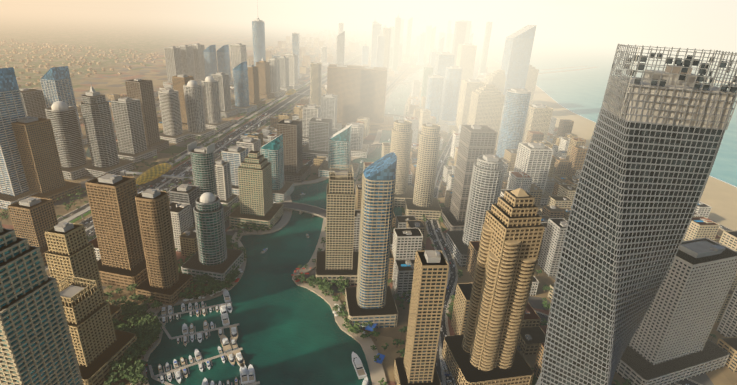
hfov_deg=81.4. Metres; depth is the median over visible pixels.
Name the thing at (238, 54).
tower
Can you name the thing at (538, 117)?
tower
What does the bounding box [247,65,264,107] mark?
tower
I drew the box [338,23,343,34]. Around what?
tower
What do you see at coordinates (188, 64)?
tower
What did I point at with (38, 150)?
tower
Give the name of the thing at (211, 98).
tower
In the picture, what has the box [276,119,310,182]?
tower
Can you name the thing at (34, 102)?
tower
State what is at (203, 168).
tower
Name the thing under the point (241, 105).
tower
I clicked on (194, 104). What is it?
tower
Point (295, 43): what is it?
tower
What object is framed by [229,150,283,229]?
tower
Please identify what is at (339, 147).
tower
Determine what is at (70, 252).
tower
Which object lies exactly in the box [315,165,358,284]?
tower
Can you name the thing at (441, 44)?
tower
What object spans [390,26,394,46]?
tower
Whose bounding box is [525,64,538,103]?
tower
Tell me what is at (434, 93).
tower
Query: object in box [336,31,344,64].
tower
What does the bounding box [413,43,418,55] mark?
tower
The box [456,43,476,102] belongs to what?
tower
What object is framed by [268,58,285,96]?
tower
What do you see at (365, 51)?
tower
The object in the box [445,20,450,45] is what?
tower
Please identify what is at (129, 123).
tower
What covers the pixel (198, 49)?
tower
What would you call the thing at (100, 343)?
tower
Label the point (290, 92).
metro station gold shell
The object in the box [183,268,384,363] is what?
quay parasols
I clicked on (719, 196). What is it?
beach
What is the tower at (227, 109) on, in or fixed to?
on the ground
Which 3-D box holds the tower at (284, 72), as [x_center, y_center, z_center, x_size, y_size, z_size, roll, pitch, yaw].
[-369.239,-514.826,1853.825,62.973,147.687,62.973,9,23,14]
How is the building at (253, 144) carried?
on the ground
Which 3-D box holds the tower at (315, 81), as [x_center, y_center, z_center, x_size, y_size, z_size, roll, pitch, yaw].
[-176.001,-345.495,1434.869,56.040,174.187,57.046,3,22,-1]
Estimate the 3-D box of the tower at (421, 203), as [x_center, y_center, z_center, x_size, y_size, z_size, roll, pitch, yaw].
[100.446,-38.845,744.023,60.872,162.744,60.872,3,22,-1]
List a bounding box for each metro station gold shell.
[119,163,192,186]
[285,89,309,96]
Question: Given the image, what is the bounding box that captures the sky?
[40,0,736,40]
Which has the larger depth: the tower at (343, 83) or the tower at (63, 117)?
the tower at (343, 83)
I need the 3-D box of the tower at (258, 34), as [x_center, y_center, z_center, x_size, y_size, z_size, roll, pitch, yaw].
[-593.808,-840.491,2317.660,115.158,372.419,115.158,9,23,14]
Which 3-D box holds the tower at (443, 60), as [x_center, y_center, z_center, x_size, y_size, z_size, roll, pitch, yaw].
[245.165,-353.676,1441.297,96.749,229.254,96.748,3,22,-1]
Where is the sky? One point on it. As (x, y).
(703, 19)
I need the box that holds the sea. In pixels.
[443,29,736,187]
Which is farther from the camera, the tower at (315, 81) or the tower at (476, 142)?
the tower at (315, 81)
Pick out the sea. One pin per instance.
(581, 92)
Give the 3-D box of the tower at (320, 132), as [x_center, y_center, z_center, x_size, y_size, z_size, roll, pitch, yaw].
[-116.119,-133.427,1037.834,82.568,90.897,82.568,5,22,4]
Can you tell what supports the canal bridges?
on the canal water at (290, 332)
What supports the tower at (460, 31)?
on the ground
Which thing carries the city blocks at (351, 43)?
on the ground
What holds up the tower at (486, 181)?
on the ground
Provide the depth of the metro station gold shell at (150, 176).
845.77 m
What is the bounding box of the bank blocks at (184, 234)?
[88,85,369,260]
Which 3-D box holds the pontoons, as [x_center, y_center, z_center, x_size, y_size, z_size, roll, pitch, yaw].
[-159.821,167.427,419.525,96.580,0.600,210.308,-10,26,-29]
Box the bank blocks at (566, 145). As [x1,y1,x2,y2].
[353,67,736,379]
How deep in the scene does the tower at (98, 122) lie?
836.34 m
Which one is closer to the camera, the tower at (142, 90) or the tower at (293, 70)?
the tower at (142, 90)
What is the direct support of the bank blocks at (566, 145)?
on the ground
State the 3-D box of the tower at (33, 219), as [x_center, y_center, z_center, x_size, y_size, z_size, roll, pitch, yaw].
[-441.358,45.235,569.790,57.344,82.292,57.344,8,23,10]
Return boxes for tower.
[0,67,37,208]
[0,221,83,384]
[8,196,57,265]
[11,116,81,202]
[19,88,46,118]
[40,66,87,144]
[44,221,122,323]
[45,101,91,179]
[57,276,136,384]
[80,84,135,177]
[85,173,147,288]
[111,97,156,162]
[125,78,169,151]
[135,189,192,306]
[158,89,189,143]
[163,46,182,85]
[169,184,199,226]
[172,74,193,129]
[177,45,200,83]
[181,192,243,283]
[183,80,214,139]
[187,141,230,221]
[189,43,205,79]
[199,45,217,84]
[201,76,229,130]
[211,72,237,117]
[214,159,237,207]
[217,45,233,84]
[221,146,248,195]
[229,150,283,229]
[230,43,246,79]
[231,61,256,113]
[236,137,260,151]
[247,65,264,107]
[252,4,265,65]
[256,56,274,98]
[260,133,293,201]
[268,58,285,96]
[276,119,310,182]
[277,56,292,91]
[285,53,301,88]
[292,33,300,78]
[302,104,320,145]
[302,117,331,159]
[310,62,321,105]
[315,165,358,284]
[318,124,358,179]
[321,45,327,65]
[321,94,341,134]
[327,64,369,131]
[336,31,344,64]
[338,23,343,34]
[345,122,368,157]
[345,152,397,328]
[359,43,368,65]
[359,66,393,130]
[370,23,381,66]
[376,31,384,66]
[383,27,391,85]
[389,41,392,67]
[390,14,400,73]
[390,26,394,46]
[390,119,413,206]
[394,250,448,384]
[398,42,402,65]
[400,19,403,34]
[404,123,441,219]
[405,17,412,56]
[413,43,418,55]
[416,33,425,64]
[420,58,433,106]
[425,25,431,56]
[425,75,444,124]
[426,26,435,62]
[429,44,439,73]
[433,52,454,113]
[437,32,444,50]
[437,36,444,52]
[439,66,461,124]
[441,125,496,230]
[442,160,544,384]
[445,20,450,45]
[445,33,451,51]
[445,154,504,266]
[449,79,485,135]
[452,20,466,65]
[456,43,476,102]
[464,20,471,43]
[467,83,504,147]
[469,33,473,42]
[476,21,492,77]
[485,67,505,93]
[496,88,530,157]
[501,25,536,104]
[514,143,553,204]
[522,104,552,142]
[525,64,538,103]
[535,44,736,384]
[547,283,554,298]
[615,237,736,384]
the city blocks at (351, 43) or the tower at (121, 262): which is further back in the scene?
the city blocks at (351, 43)
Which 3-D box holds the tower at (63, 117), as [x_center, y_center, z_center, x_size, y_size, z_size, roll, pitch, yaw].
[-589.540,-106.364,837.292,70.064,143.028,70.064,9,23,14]
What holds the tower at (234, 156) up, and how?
on the ground
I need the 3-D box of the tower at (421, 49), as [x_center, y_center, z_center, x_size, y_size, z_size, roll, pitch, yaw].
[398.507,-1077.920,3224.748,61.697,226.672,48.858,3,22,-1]
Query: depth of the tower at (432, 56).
1980.10 m
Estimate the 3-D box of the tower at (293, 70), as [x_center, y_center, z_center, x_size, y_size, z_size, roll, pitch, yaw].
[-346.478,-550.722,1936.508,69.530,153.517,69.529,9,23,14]
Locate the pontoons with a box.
[148,301,259,384]
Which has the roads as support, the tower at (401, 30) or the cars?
the cars
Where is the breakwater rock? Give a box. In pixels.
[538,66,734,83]
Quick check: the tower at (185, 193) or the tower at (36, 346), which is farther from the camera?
the tower at (185, 193)
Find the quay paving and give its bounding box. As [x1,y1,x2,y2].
[130,66,425,384]
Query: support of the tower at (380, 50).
on the ground
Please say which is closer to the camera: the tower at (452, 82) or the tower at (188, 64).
the tower at (452, 82)
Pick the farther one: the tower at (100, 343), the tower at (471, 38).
the tower at (471, 38)
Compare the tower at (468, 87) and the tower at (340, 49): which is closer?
the tower at (468, 87)
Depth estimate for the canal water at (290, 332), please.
477.41 m
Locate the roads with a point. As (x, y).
(429, 224)
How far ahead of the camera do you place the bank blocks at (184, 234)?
609.59 m
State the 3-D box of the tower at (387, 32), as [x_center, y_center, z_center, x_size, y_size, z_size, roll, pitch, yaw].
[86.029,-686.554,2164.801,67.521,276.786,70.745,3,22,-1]
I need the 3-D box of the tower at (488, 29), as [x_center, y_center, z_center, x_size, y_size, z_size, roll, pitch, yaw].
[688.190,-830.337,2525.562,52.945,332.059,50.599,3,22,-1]
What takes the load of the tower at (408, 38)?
on the ground
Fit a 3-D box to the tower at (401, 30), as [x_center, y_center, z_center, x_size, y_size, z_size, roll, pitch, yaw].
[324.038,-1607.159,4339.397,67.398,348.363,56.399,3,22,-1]
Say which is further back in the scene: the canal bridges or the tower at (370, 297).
the canal bridges
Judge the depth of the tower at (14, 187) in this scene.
693.60 m
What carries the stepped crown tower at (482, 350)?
on the ground
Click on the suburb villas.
(29, 60)
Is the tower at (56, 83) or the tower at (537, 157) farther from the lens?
the tower at (56, 83)
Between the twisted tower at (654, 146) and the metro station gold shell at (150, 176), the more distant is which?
the metro station gold shell at (150, 176)
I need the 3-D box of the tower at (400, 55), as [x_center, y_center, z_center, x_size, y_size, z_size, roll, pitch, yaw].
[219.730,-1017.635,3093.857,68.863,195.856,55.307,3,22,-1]
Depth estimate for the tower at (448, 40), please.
3587.06 m
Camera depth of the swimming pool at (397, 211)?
780.97 m
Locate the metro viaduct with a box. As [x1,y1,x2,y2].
[58,53,360,223]
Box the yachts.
[158,87,406,384]
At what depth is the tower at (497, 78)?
1533.49 m
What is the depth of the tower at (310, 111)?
1114.36 m
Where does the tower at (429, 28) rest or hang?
on the ground
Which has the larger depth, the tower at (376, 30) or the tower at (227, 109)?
the tower at (376, 30)
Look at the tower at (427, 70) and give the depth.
1517.01 m
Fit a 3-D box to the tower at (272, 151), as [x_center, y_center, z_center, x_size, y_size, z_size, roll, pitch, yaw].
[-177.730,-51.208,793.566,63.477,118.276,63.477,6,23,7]
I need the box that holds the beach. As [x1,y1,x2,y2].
[437,28,736,230]
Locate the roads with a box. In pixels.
[45,47,732,384]
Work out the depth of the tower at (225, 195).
735.29 m
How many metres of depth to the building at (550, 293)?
547.37 m
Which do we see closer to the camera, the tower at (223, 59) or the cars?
the cars
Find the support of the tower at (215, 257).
on the ground
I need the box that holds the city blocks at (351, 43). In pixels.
[246,29,476,75]
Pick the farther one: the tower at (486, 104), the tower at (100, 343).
the tower at (486, 104)
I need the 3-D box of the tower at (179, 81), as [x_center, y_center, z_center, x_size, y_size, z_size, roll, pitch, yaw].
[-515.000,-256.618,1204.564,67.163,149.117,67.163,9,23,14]
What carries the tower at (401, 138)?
on the ground
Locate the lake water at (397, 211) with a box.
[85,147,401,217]
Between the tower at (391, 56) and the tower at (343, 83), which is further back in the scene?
the tower at (391, 56)
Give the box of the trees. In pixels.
[0,99,716,384]
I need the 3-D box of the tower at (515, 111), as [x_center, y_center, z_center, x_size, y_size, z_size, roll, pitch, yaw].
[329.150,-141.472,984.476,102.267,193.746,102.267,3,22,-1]
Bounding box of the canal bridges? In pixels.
[277,72,422,218]
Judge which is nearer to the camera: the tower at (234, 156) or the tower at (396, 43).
the tower at (234, 156)
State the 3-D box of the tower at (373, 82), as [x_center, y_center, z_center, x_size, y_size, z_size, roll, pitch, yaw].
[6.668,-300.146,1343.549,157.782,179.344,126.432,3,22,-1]
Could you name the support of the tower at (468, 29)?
on the ground
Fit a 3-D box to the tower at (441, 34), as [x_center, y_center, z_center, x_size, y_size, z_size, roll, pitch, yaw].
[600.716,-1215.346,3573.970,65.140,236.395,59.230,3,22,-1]
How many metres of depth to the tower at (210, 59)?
1878.60 m
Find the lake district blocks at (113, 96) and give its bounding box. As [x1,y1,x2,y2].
[77,71,234,153]
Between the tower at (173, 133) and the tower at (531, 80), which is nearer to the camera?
the tower at (173, 133)
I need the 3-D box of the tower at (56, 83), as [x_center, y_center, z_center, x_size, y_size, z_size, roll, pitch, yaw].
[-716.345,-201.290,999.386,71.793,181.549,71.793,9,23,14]
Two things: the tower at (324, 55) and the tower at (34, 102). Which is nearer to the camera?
the tower at (34, 102)
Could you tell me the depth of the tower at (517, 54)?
1506.30 m
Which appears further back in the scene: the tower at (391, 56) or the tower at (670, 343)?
the tower at (391, 56)
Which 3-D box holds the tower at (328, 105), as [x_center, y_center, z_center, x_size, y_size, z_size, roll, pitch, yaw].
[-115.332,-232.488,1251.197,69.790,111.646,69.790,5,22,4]
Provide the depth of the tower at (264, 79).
1684.10 m
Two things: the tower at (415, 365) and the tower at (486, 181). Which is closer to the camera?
the tower at (415, 365)
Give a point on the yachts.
(247, 376)
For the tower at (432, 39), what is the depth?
3395.85 m
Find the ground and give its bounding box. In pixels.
[0,0,736,384]
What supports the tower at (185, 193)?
on the ground
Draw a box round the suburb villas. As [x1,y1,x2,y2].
[0,39,165,88]
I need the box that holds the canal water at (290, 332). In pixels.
[145,68,423,384]
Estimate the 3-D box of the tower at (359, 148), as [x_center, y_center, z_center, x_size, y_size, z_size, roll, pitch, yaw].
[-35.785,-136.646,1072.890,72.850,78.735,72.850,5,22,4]
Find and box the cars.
[62,112,721,384]
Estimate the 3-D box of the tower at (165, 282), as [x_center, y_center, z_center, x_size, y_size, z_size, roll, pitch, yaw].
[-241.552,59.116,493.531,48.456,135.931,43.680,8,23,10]
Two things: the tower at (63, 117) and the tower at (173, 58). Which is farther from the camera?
the tower at (173, 58)

